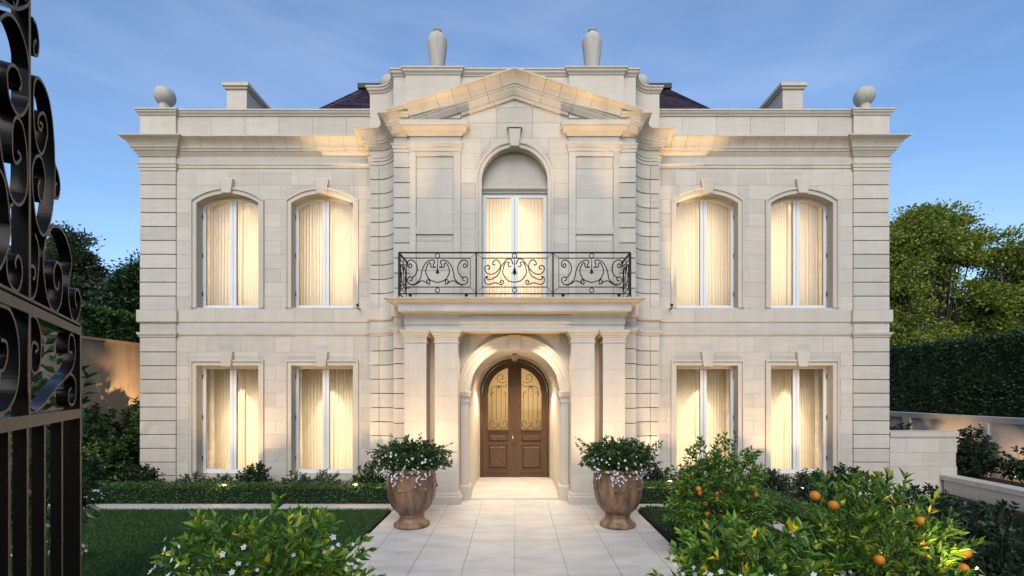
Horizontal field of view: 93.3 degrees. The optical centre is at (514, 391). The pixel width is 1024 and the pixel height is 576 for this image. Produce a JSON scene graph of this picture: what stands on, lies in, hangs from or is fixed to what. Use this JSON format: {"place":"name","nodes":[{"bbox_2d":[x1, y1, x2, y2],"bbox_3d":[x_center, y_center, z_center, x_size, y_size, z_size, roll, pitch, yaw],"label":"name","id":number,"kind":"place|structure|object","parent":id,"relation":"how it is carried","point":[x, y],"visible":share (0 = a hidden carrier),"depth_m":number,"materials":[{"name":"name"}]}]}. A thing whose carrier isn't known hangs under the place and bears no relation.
{"place":"outdoors","nodes":[
{"label":"outdoors","id":0,"kind":"place"},
{"bbox_2d":[11,507,390,575],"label":"lawn","id":1,"kind":"structure","parent":0,"point":[368,530],"depth_m":7.53,"materials":[{"name":"green plant"}]},
{"bbox_2d":[11,540,91,565],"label":"flowering plant","id":2,"kind":"object","parent":1,"relation":"on","point":[83,546],"visible":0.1,"depth_m":6.34,"materials":[{"name":"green plant"}]},
{"bbox_2d":[0,324,112,575],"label":"magnolia","id":3,"kind":"object","parent":1,"relation":"on","point":[91,465],"visible":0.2,"depth_m":5.09,"materials":[{"name":"green plant"}]},
{"bbox_2d":[0,0,1023,329],"label":"sky","id":4,"kind":"structure","parent":0,"point":[952,71],"materials":[{"name":"blue"}]},
{"bbox_2d":[346,500,686,575],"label":"path","id":5,"kind":"structure","parent":0,"point":[514,538],"depth_m":7.14,"materials":[{"name":"stone"}]},
{"bbox_2d":[384,466,437,529],"bbox_3d":[-1.737,1.758,8.152,0.890,0.985,0.890,0,0,0],"label":"garden urn","id":6,"kind":"object","parent":5,"relation":"on","point":[410,503],"visible":0.86,"depth_m":7.85,"materials":[{"name":"ceramic"}]},
{"bbox_2d":[365,432,455,487],"bbox_3d":[-1.719,1.117,8.144,1.554,0.811,1.164,0,0,0],"label":"potted shrub","id":7,"kind":"object","parent":6,"relation":"in","point":[406,455],"visible":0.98,"depth_m":7.95,"materials":[{"name":"green plant"}]},
{"bbox_2d":[591,465,644,529],"bbox_3d":[1.733,1.758,8.152,0.890,0.985,0.890,0,0,0],"label":"garden urn","id":8,"kind":"object","parent":5,"relation":"on","point":[618,504],"visible":0.91,"depth_m":7.85,"materials":[{"name":"ceramic"}]},
{"bbox_2d":[574,434,662,486],"bbox_3d":[1.739,1.109,8.156,1.512,0.805,1.188,0,0,0],"label":"potted shrub","id":9,"kind":"object","parent":8,"relation":"in","point":[606,456],"visible":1,"depth_m":7.93,"materials":[{"name":"green plant"}]},
{"bbox_2d":[112,476,1023,569],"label":"terrain","id":10,"kind":"structure","parent":0,"point":[1019,515],"depth_m":9.50,"materials":[{"name":"green plant"}]},
{"bbox_2d":[0,0,81,575],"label":"iron gate","id":11,"kind":"structure","parent":10,"relation":"on","point":[30,276],"depth_m":1.77,"materials":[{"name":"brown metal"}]},
{"bbox_2d":[8,220,113,302],"bbox_3d":[-21.907,-2.867,23.257,6.978,10.242,5.736,0,0,0],"label":"conifer tree","id":12,"kind":"object","parent":10,"relation":"on","point":[86,267],"visible":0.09,"depth_m":22.66,"materials":[{"name":"green plant"}]},
{"bbox_2d":[0,332,141,481],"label":"garden wall","id":13,"kind":"structure","parent":10,"relation":"on","point":[115,364],"depth_m":12.51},
{"bbox_2d":[41,300,139,342],"bbox_3d":[-11.686,-1.304,14.919,1.974,2.344,22.381,0,0,0],"label":"wall hedge","id":14,"kind":"object","parent":13,"relation":"on","point":[105,322],"depth_m":13.03,"materials":[{"name":"green plant"}]},
{"bbox_2d":[82,423,106,459],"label":"leafy shrub","id":15,"kind":"object","parent":10,"relation":"on","point":[92,430],"visible":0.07,"depth_m":11.04,"materials":[{"name":"green plant"}]},
{"bbox_2d":[82,402,125,481],"bbox_3d":[-10.205,1.245,11.777,1.193,2.018,1.272,0,0,0],"label":"leafy shrub","id":16,"kind":"object","parent":10,"relation":"on","point":[96,418],"visible":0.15,"depth_m":11.76,"materials":[{"name":"green plant"}]},
{"bbox_2d":[82,431,135,482],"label":"leafy shrub","id":17,"kind":"object","parent":10,"relation":"on","point":[115,454],"visible":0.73,"depth_m":10.83,"materials":[{"name":"green plant"}]},
{"bbox_2d":[81,248,141,314],"bbox_3d":[-15.484,-1.792,19.417,4.291,8.095,3.752,0,0,-27],"label":"conifer tree","id":18,"kind":"object","parent":10,"relation":"on","point":[121,284],"visible":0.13,"depth_m":18.75,"materials":[{"name":"green plant"}]},
{"bbox_2d":[115,406,139,464],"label":"leafy shrub","id":19,"kind":"object","parent":10,"relation":"on","point":[119,427],"visible":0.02,"depth_m":12.66,"materials":[{"name":"green plant"}]},
{"bbox_2d":[118,400,141,465],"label":"leafy shrub","id":20,"kind":"object","parent":10,"relation":"on","point":[134,444],"visible":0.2,"depth_m":11.64,"materials":[{"name":"green plant"}]},
{"bbox_2d":[120,396,139,464],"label":"leafy shrub","id":21,"kind":"object","parent":10,"relation":"on","point":[131,423],"visible":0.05,"depth_m":12.32,"materials":[{"name":"green plant"}]},
{"bbox_2d":[121,463,165,484],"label":"bed shrub","id":22,"kind":"object","parent":10,"relation":"on","point":[137,474],"visible":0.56,"depth_m":10.39,"materials":[{"name":"green plant"}]},
{"bbox_2d":[173,471,207,483],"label":"bed shrub","id":23,"kind":"object","parent":10,"relation":"on","point":[195,477],"visible":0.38,"depth_m":10.41,"materials":[{"name":"green plant"}]},
{"bbox_2d":[29,479,389,503],"bbox_3d":[-6.380,2.033,9.802,8.054,0.519,0.574,0,0,0],"label":"clipped hedge","id":24,"kind":"object","parent":10,"relation":"on","point":[235,492],"visible":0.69,"depth_m":9.66,"materials":[{"name":"green plant"}]},
{"bbox_2d":[201,472,236,484],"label":"bed shrub","id":25,"kind":"object","parent":10,"relation":"on","point":[224,477],"visible":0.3,"depth_m":10.38,"materials":[{"name":"green plant"}]},
{"bbox_2d":[48,504,393,511],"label":"lawn kerb","id":26,"kind":"structure","parent":10,"relation":"on","point":[242,506],"depth_m":9.36,"materials":[{"name":"stone"}]},
{"bbox_2d":[47,489,104,501],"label":"flowering plant","id":27,"kind":"object","parent":26,"relation":"on","point":[100,495],"visible":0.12,"depth_m":9.54,"materials":[{"name":"green plant"}]},
{"bbox_2d":[234,460,273,484],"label":"bed shrub","id":28,"kind":"object","parent":10,"relation":"on","point":[257,474],"visible":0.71,"depth_m":10.39,"materials":[{"name":"green plant"}]},
{"bbox_2d":[148,492,386,575],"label":"gardenia bush","id":29,"kind":"object","parent":10,"relation":"on","point":[219,554],"visible":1,"depth_m":3.86,"materials":[{"name":"green plant"}]},
{"bbox_2d":[274,470,312,484],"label":"bed shrub","id":30,"kind":"object","parent":10,"relation":"on","point":[303,478],"visible":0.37,"depth_m":10.41,"materials":[{"name":"green plant"}]},
{"bbox_2d":[309,468,345,484],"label":"bed shrub","id":31,"kind":"object","parent":10,"relation":"on","point":[319,478],"visible":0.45,"depth_m":10.43,"materials":[{"name":"green plant"}]},
{"bbox_2d":[349,460,386,485],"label":"bed shrub","id":32,"kind":"object","parent":10,"relation":"on","point":[368,472],"visible":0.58,"depth_m":10.07,"materials":[{"name":"green plant"}]},
{"bbox_2d":[117,66,911,504],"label":"mansion","id":33,"kind":"structure","parent":10,"relation":"on","point":[513,396],"depth_m":11.10,"materials":[{"name":"stone"}]},
{"bbox_2d":[153,85,176,106],"bbox_3d":[-8.240,-6.830,11.400,0.600,0.709,0.600,0,0,0],"label":"ball finial","id":34,"kind":"object","parent":33,"relation":"on","point":[164,96],"visible":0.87,"depth_m":11.27,"materials":[{"name":"stone"}]},
{"bbox_2d":[210,201,243,304],"bbox_3d":[-6.979,-3.280,11.728,0.782,2.740,0.082,0,0,-3],"label":"curtain","id":35,"kind":"object","parent":33,"relation":"hanging from","point":[220,254],"visible":0.62,"depth_m":11.73,"materials":[{"name":"white fabric"}]},
{"bbox_2d":[190,178,263,307],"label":"window","id":36,"kind":"structure","parent":33,"relation":"in","point":[200,204],"depth_m":11.23,"materials":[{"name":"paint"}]},
{"bbox_2d":[190,352,263,474],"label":"window","id":37,"kind":"structure","parent":33,"relation":"in","point":[202,448],"depth_m":11.32,"materials":[{"name":"paint"}]},
{"bbox_2d":[214,369,244,468],"bbox_3d":[-6.980,0.618,11.858,0.782,2.625,0.075,0,0,2],"label":"curtain","id":38,"kind":"object","parent":33,"relation":"hanging from","point":[222,415],"visible":0.61,"depth_m":11.86,"materials":[{"name":"beige fabric"}]},
{"bbox_2d":[243,201,257,304],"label":"curtain","id":39,"kind":"object","parent":33,"relation":"hanging from","point":[250,253],"visible":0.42,"depth_m":11.76,"materials":[{"name":"white fabric"}]},
{"bbox_2d":[246,369,257,468],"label":"curtain","id":40,"kind":"object","parent":33,"relation":"hanging from","point":[251,415],"visible":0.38,"depth_m":11.88,"materials":[{"name":"beige fabric"}]},
{"bbox_2d":[300,201,332,304],"bbox_3d":[-4.802,-3.280,11.729,0.776,2.740,0.087,0,0,-3],"label":"curtain","id":41,"kind":"object","parent":33,"relation":"hanging from","point":[311,253],"visible":0.67,"depth_m":11.72,"materials":[{"name":"white fabric"}]},
{"bbox_2d":[302,369,333,468],"bbox_3d":[-4.803,0.618,11.841,0.775,2.625,0.074,0,0,0],"label":"curtain","id":42,"kind":"object","parent":33,"relation":"hanging from","point":[312,412],"visible":0.68,"depth_m":11.83,"materials":[{"name":"beige fabric"}]},
{"bbox_2d":[285,178,358,307],"bbox_3d":[-4.425,-3.410,11.227,1.670,2.940,0.365,0,0,0],"label":"window","id":43,"kind":"structure","parent":33,"relation":"in","point":[293,204],"depth_m":11.18,"materials":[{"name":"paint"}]},
{"bbox_2d":[285,352,358,474],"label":"window","id":44,"kind":"structure","parent":33,"relation":"in","point":[293,368],"depth_m":11.18,"materials":[{"name":"paint"}]},
{"bbox_2d":[332,201,352,304],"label":"curtain","id":45,"kind":"object","parent":33,"relation":"hanging from","point":[342,253],"visible":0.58,"depth_m":11.76,"materials":[{"name":"white fabric"}]},
{"bbox_2d":[334,369,352,468],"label":"curtain","id":46,"kind":"object","parent":33,"relation":"hanging from","point":[343,418],"visible":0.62,"depth_m":11.86,"materials":[{"name":"beige fabric"}]},
{"bbox_2d":[380,74,390,84],"bbox_3d":[-2.940,-7.104,11.300,0.600,0.573,0.600,0,0,0],"label":"ball finial","id":47,"kind":"object","parent":33,"relation":"on","point":[385,78],"visible":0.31,"depth_m":11.12,"materials":[{"name":"stone"}]},
{"bbox_2d":[427,27,446,65],"bbox_3d":[-1.700,-7.381,10.620,0.436,1.130,0.436,0,0,0],"label":"jar finial","id":48,"kind":"object","parent":33,"relation":"on","point":[437,45],"visible":0.74,"depth_m":10.46,"materials":[{"name":"stone"}]},
{"bbox_2d":[486,199,510,296],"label":"curtain","id":49,"kind":"object","parent":33,"relation":"hanging from","point":[498,225],"visible":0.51,"depth_m":10.81,"materials":[{"name":"white fabric"}]},
{"bbox_2d":[482,361,514,476],"bbox_3d":[-0.429,0.708,12.650,0.851,3.025,0.100,0,0,0],"label":"door leaf","id":50,"kind":"structure","parent":33,"relation":"in","point":[498,387],"depth_m":12.63,"materials":[{"name":"brown wood"}]},
{"bbox_2d":[482,194,546,296],"bbox_3d":[0.000,-3.070,10.455,1.400,2.400,0.070,0,0,0],"label":"window","id":51,"kind":"structure","parent":33,"relation":"in","point":[514,198],"depth_m":10.43,"materials":[{"name":"paint"}]},
{"bbox_2d":[519,199,542,296],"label":"curtain","id":52,"kind":"object","parent":33,"relation":"hanging from","point":[530,225],"visible":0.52,"depth_m":10.80,"materials":[{"name":"white fabric"}]},
{"bbox_2d":[515,361,546,476],"bbox_3d":[0.429,0.708,12.650,0.851,3.025,0.100,0,0,0],"label":"door leaf","id":53,"kind":"structure","parent":33,"relation":"in","point":[531,390],"depth_m":12.64,"materials":[{"name":"brown wood"}]},
{"bbox_2d":[582,27,601,65],"bbox_3d":[1.700,-7.381,10.620,0.436,1.130,0.436,0,0,0],"label":"jar finial","id":54,"kind":"object","parent":33,"relation":"on","point":[592,44],"visible":0.69,"depth_m":10.46,"materials":[{"name":"stone"}]},
{"bbox_2d":[639,74,648,84],"bbox_3d":[2.940,-7.104,11.300,0.600,0.573,0.600,0,0,0],"label":"ball finial","id":55,"kind":"object","parent":33,"relation":"on","point":[643,78],"visible":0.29,"depth_m":11.12,"materials":[{"name":"stone"}]},
{"bbox_2d":[676,369,694,468],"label":"curtain","id":56,"kind":"object","parent":33,"relation":"hanging from","point":[685,408],"visible":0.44,"depth_m":11.88,"materials":[{"name":"beige fabric"}]},
{"bbox_2d":[676,201,697,304],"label":"curtain","id":57,"kind":"object","parent":33,"relation":"hanging from","point":[686,248],"visible":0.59,"depth_m":11.72,"materials":[{"name":"white fabric"}]},
{"bbox_2d":[671,178,743,307],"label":"window","id":58,"kind":"structure","parent":33,"relation":"in","point":[734,203],"depth_m":11.25,"materials":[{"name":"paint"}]},
{"bbox_2d":[671,352,743,474],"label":"window","id":59,"kind":"structure","parent":33,"relation":"in","point":[734,368],"depth_m":11.15,"materials":[{"name":"paint"}]},
{"bbox_2d":[695,369,726,467],"bbox_3d":[4.802,0.618,11.851,0.778,2.625,0.079,0,0,-3],"label":"curtain","id":60,"kind":"object","parent":33,"relation":"hanging from","point":[716,401],"visible":0.53,"depth_m":11.86,"materials":[{"name":"beige fabric"}]},
{"bbox_2d":[697,201,727,304],"bbox_3d":[4.802,-3.280,11.748,0.776,2.740,0.078,0,0,-3],"label":"curtain","id":61,"kind":"object","parent":33,"relation":"hanging from","point":[717,253],"visible":0.58,"depth_m":11.76,"materials":[{"name":"white fabric"}]},
{"bbox_2d":[771,369,784,468],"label":"curtain","id":62,"kind":"object","parent":33,"relation":"hanging from","point":[777,412],"visible":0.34,"depth_m":11.85,"materials":[{"name":"beige fabric"}]},
{"bbox_2d":[771,201,786,304],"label":"curtain","id":63,"kind":"object","parent":33,"relation":"hanging from","point":[778,253],"visible":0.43,"depth_m":11.77,"materials":[{"name":"white fabric"}]},
{"bbox_2d":[784,369,814,468],"bbox_3d":[6.979,0.618,11.870,0.781,2.625,0.084,0,0,-2],"label":"curtain","id":64,"kind":"object","parent":33,"relation":"hanging from","point":[807,418],"visible":0.63,"depth_m":11.88,"materials":[{"name":"beige fabric"}]},
{"bbox_2d":[765,178,838,307],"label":"window","id":65,"kind":"structure","parent":33,"relation":"in","point":[827,203],"depth_m":11.24,"materials":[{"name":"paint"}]},
{"bbox_2d":[765,352,838,473],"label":"window","id":66,"kind":"structure","parent":33,"relation":"in","point":[826,371],"depth_m":11.31,"materials":[{"name":"paint"}]},
{"bbox_2d":[786,201,818,304],"bbox_3d":[6.980,-3.280,11.722,0.781,2.740,0.066,0,0,1],"label":"curtain","id":67,"kind":"object","parent":33,"relation":"hanging from","point":[808,255],"visible":0.68,"depth_m":11.72,"materials":[{"name":"white fabric"}]},
{"bbox_2d":[853,85,875,106],"bbox_3d":[8.240,-6.830,11.400,0.600,0.709,0.600,0,0,0],"label":"ball finial","id":68,"kind":"object","parent":33,"relation":"on","point":[864,96],"visible":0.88,"depth_m":11.27,"materials":[{"name":"stone"}]},
{"bbox_2d":[642,462,676,484],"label":"bed shrub","id":69,"kind":"object","parent":10,"relation":"on","point":[658,474],"visible":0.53,"depth_m":10.20,"materials":[{"name":"green plant"}]},
{"bbox_2d":[635,504,714,511],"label":"bed kerb","id":70,"kind":"structure","parent":10,"relation":"on","point":[641,505],"depth_m":9.44,"materials":[{"name":"stone"}]},
{"bbox_2d":[677,465,704,484],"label":"bed shrub","id":71,"kind":"object","parent":10,"relation":"on","point":[688,472],"visible":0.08,"depth_m":10.28,"materials":[{"name":"green plant"}]},
{"bbox_2d":[639,479,760,503],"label":"clipped hedge","id":72,"kind":"object","parent":10,"relation":"on","point":[655,493],"visible":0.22,"depth_m":9.66,"materials":[{"name":"green plant"}]},
{"bbox_2d":[639,509,778,567],"bbox_3d":[3.295,2.270,7.075,1.850,0.060,4.350,0,0,0],"label":"planting bed","id":73,"kind":"object","parent":10,"relation":"on","point":[658,528],"visible":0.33,"depth_m":7.97,"materials":[{"name":"soil"}]},
{"bbox_2d":[660,430,784,554],"bbox_3d":[2.740,1.377,6.510,1.563,1.755,1.308,0,0,0],"label":"orange tree","id":74,"kind":"object","parent":73,"relation":"on","point":[721,498],"visible":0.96,"depth_m":6.32,"materials":[{"name":"green plant"}]},
{"bbox_2d":[640,505,824,574],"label":"ground cover","id":75,"kind":"object","parent":73,"relation":"on","point":[653,511],"visible":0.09,"depth_m":7.96,"materials":[{"name":"green plant"}]},
{"bbox_2d":[647,509,860,575],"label":"gardenia bush","id":76,"kind":"object","parent":10,"relation":"on","point":[714,556],"visible":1,"depth_m":3.69,"materials":[{"name":"green plant"}]},
{"bbox_2d":[748,467,793,493],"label":"bed shrub","id":77,"kind":"object","parent":10,"relation":"on","point":[782,483],"visible":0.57,"depth_m":10.16,"materials":[{"name":"green plant"}]},
{"bbox_2d":[752,512,857,571],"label":"bed kerb","id":78,"kind":"structure","parent":10,"relation":"on","point":[777,526],"depth_m":7.97,"materials":[{"name":"stone"}]},
{"bbox_2d":[788,467,824,492],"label":"bed shrub","id":79,"kind":"object","parent":10,"relation":"on","point":[803,480],"visible":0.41,"depth_m":10.29,"materials":[{"name":"green plant"}]},
{"bbox_2d":[795,473,845,512],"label":"bed shrub","id":80,"kind":"object","parent":10,"relation":"on","point":[803,495],"visible":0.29,"depth_m":8.55,"materials":[{"name":"green plant"}]},
{"bbox_2d":[825,462,870,493],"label":"bed shrub","id":81,"kind":"object","parent":10,"relation":"on","point":[841,470],"visible":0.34,"depth_m":10.24,"materials":[{"name":"green plant"}]},
{"bbox_2d":[745,483,965,572],"bbox_3d":[4.747,2.042,7.076,0.551,0.480,5.126,0,0,0],"label":"clipped hedge","id":82,"kind":"object","parent":10,"relation":"on","point":[792,508],"visible":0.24,"depth_m":8.19,"materials":[{"name":"green plant"}]},
{"bbox_2d":[763,466,994,575],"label":"orange tree","id":83,"kind":"object","parent":10,"relation":"on","point":[867,550],"visible":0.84,"depth_m":3.87,"materials":[{"name":"green plant"}]},
{"bbox_2d":[838,489,924,534],"bbox_3d":[5.623,1.833,7.429,1.011,0.846,1.101,0,0,-17],"label":"bed shrub","id":84,"kind":"object","parent":10,"relation":"on","point":[888,503],"visible":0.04,"depth_m":7.20,"materials":[{"name":"green plant"}]},
{"bbox_2d":[887,201,958,346],"bbox_3d":[15.662,-2.853,20.253,5.039,10.214,3.878,0,0,17],"label":"leafy tree","id":85,"kind":"object","parent":10,"relation":"on","point":[903,290],"visible":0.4,"depth_m":19.59,"materials":[{"name":"green plant"}]},
{"bbox_2d":[887,430,958,509],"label":"stone screen wall","id":86,"kind":"structure","parent":10,"relation":"on","point":[927,456],"depth_m":11.11,"materials":[{"name":"stone"}]},
{"bbox_2d":[890,482,967,523],"bbox_3d":[6.798,1.869,7.999,1.080,0.774,1.092,0,0,0],"label":"bed shrub","id":87,"kind":"object","parent":10,"relation":"on","point":[940,505],"visible":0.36,"depth_m":7.88,"materials":[{"name":"green plant"}]},
{"bbox_2d":[887,326,1023,417],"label":"tall hedge","id":88,"kind":"object","parent":10,"relation":"on","point":[980,375],"visible":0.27,"depth_m":13.52,"materials":[{"name":"green plant"}]},
{"bbox_2d":[889,411,1023,482],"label":"boundary wall","id":89,"kind":"structure","parent":10,"relation":"on","point":[1007,433],"depth_m":12.36,"materials":[{"name":"stone"}]},
{"bbox_2d":[890,198,1023,342],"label":"leafy tree","id":90,"kind":"object","parent":10,"relation":"on","point":[972,309],"visible":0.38,"depth_m":20.45,"materials":[{"name":"green plant"}]},
{"bbox_2d":[926,511,1023,575],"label":"dark bush","id":91,"kind":"object","parent":10,"relation":"on","point":[1002,561],"visible":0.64,"depth_m":4.53,"materials":[{"name":"green plant"}]},
{"bbox_2d":[976,567,984,575],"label":"spike light","id":92,"kind":"object","parent":10,"relation":"on","point":[980,571],"visible":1,"depth_m":3.43,"materials":[{"name":"brown metal"}]},
{"bbox_2d":[938,499,1023,563],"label":"bed shrub","id":93,"kind":"object","parent":10,"relation":"on","point":[977,512],"visible":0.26,"depth_m":6.18,"materials":[{"name":"green plant"}]},
{"bbox_2d":[941,475,1023,511],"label":"stone wall","id":94,"kind":"structure","parent":10,"relation":"on","point":[989,492],"depth_m":10.13,"materials":[{"name":"stone"}]},
{"bbox_2d":[956,268,1023,333],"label":"leafy tree","id":95,"kind":"object","parent":10,"relation":"on","point":[999,280],"visible":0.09,"depth_m":20.68,"materials":[{"name":"green plant"}]},
{"bbox_2d":[957,471,1023,487],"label":"bed","id":96,"kind":"object","parent":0,"point":[1013,483],"depth_m":11.62,"materials":[{"name":"soil"}]},
{"bbox_2d":[889,422,912,429],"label":"leafy shrub","id":97,"kind":"object","parent":96,"relation":"on","point":[899,426],"visible":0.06,"depth_m":13.57,"materials":[{"name":"green plant"}]},
{"bbox_2d":[956,438,1001,478],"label":"leafy shrub","id":98,"kind":"object","parent":96,"relation":"on","point":[973,458],"visible":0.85,"depth_m":11.20,"materials":[{"name":"green plant"}]},
{"bbox_2d":[956,423,1002,478],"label":"leafy shrub","id":99,"kind":"object","parent":96,"relation":"on","point":[969,435],"visible":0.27,"depth_m":11.94,"materials":[{"name":"green plant"}]},
{"bbox_2d":[995,445,1023,484],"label":"leafy shrub","id":100,"kind":"object","parent":96,"relation":"on","point":[1013,466],"visible":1,"depth_m":10.54,"materials":[{"name":"green plant"}]}
]}

